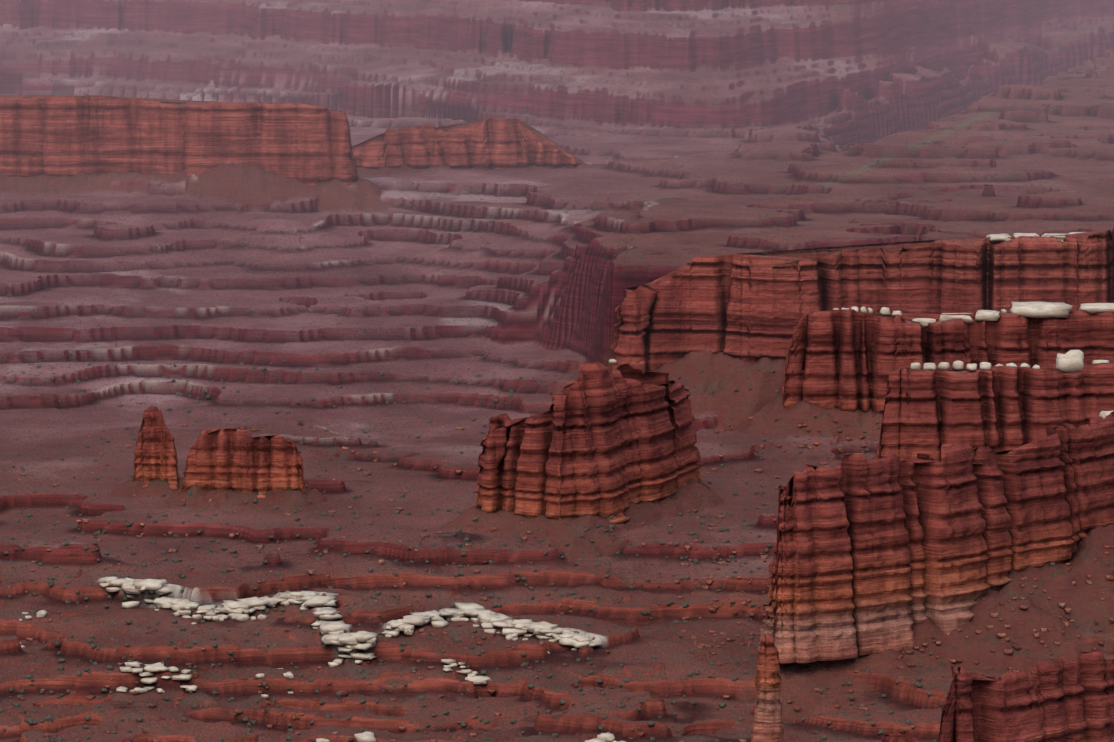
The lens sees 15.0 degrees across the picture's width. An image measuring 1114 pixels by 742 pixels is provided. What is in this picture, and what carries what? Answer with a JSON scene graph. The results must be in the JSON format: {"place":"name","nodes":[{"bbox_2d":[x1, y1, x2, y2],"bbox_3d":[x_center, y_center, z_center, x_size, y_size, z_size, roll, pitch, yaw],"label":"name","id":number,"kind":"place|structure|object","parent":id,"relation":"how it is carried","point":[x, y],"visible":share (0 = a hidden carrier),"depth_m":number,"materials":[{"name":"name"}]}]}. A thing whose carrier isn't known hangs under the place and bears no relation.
{"place":"outdoors","nodes":[
{"label":"outdoors","id":0,"kind":"place"},
{"bbox_2d":[0,0,1113,741],"bbox_3d":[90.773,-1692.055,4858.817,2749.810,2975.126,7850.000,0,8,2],"label":"terrain","id":1,"kind":"structure","parent":0,"point":[686,130],"depth_m":2934.00,"materials":[{"name":"brown soil"}]},
{"bbox_2d":[133,406,179,489],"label":"rock spire","id":2,"kind":"structure","parent":1,"relation":"on","point":[155,455],"depth_m":2487.46,"materials":[{"name":"red stone"}]},
{"bbox_2d":[0,95,357,186],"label":"mesa","id":3,"kind":"structure","parent":1,"relation":"on","point":[307,145],"depth_m":3351.78,"materials":[{"name":"red stone"}]},
{"bbox_2d":[179,428,306,497],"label":"butte","id":4,"kind":"object","parent":1,"relation":"on","point":[238,460],"visible":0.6,"depth_m":2454.56,"materials":[{"name":"red stone"}]},
{"bbox_2d":[19,576,625,741],"bbox_3d":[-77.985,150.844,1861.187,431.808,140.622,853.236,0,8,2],"label":"rock slabs","id":5,"kind":"structure","parent":1,"relation":"on","point":[332,632],"depth_m":2192.12,"materials":[{"name":"stone"}]},
{"bbox_2d":[352,117,588,168],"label":"butte","id":6,"kind":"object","parent":1,"relation":"on","point":[498,143],"visible":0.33,"depth_m":3452.32,"materials":[{"name":"red stone"}]},
{"bbox_2d":[0,360,1108,741],"bbox_3d":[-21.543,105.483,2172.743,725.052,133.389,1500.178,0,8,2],"label":"scrub bushes","id":7,"kind":"object","parent":1,"relation":"on","point":[670,602],"visible":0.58,"depth_m":2274.91,"materials":[{"name":"plant"}]},
{"bbox_2d":[0,416,1113,741],"bbox_3d":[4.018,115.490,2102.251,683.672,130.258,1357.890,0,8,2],"label":"scattered rocks","id":8,"kind":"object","parent":1,"relation":"on","point":[700,646],"depth_m":2215.88,"materials":[{"name":"brown stone"}]},
{"bbox_2d":[475,361,706,523],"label":"butte","id":9,"kind":"object","parent":1,"relation":"on","point":[599,439],"visible":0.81,"depth_m":2377.07,"materials":[{"name":"red stone"}]},
{"bbox_2d":[751,633,783,741],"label":"spire","id":10,"kind":"structure","parent":1,"relation":"on","point":[767,725],"depth_m":1954.15,"materials":[{"name":"brown stone"}]},
{"bbox_2d":[608,226,1113,373],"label":"back wall","id":11,"kind":"structure","parent":1,"relation":"on","point":[752,307],"depth_m":2755.53,"materials":[{"name":"red stone"}]},
{"bbox_2d":[609,232,1113,418],"bbox_3d":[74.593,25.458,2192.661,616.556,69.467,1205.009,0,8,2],"label":"boulders","id":12,"kind":"object","parent":1,"relation":"on","point":[1070,361],"visible":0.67,"depth_m":2679.06,"materials":[{"name":"stone"}]},
{"bbox_2d":[881,732,918,741],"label":"rock spire","id":13,"kind":"object","parent":1,"relation":"on","point":[898,737],"visible":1,"depth_m":1581.51,"materials":[{"name":"red stone"}]},
{"bbox_2d":[758,411,1113,662],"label":"fin","id":14,"kind":"object","parent":1,"relation":"on","point":[880,555],"visible":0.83,"depth_m":2159.36,"materials":[{"name":"red stone"}]},
{"bbox_2d":[780,309,1113,413],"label":"fin","id":15,"kind":"object","parent":1,"relation":"on","point":[846,359],"visible":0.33,"depth_m":2670.23,"materials":[{"name":"red stone"}]},
{"bbox_2d":[872,363,1113,461],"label":"fin","id":16,"kind":"object","parent":1,"relation":"on","point":[931,412],"visible":0.38,"depth_m":2468.48,"materials":[{"name":"red stone"}]},
{"bbox_2d":[938,652,1113,741],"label":"cliff","id":17,"kind":"structure","parent":1,"relation":"on","point":[1062,699],"depth_m":1658.18,"materials":[{"name":"red stone"}]}
]}

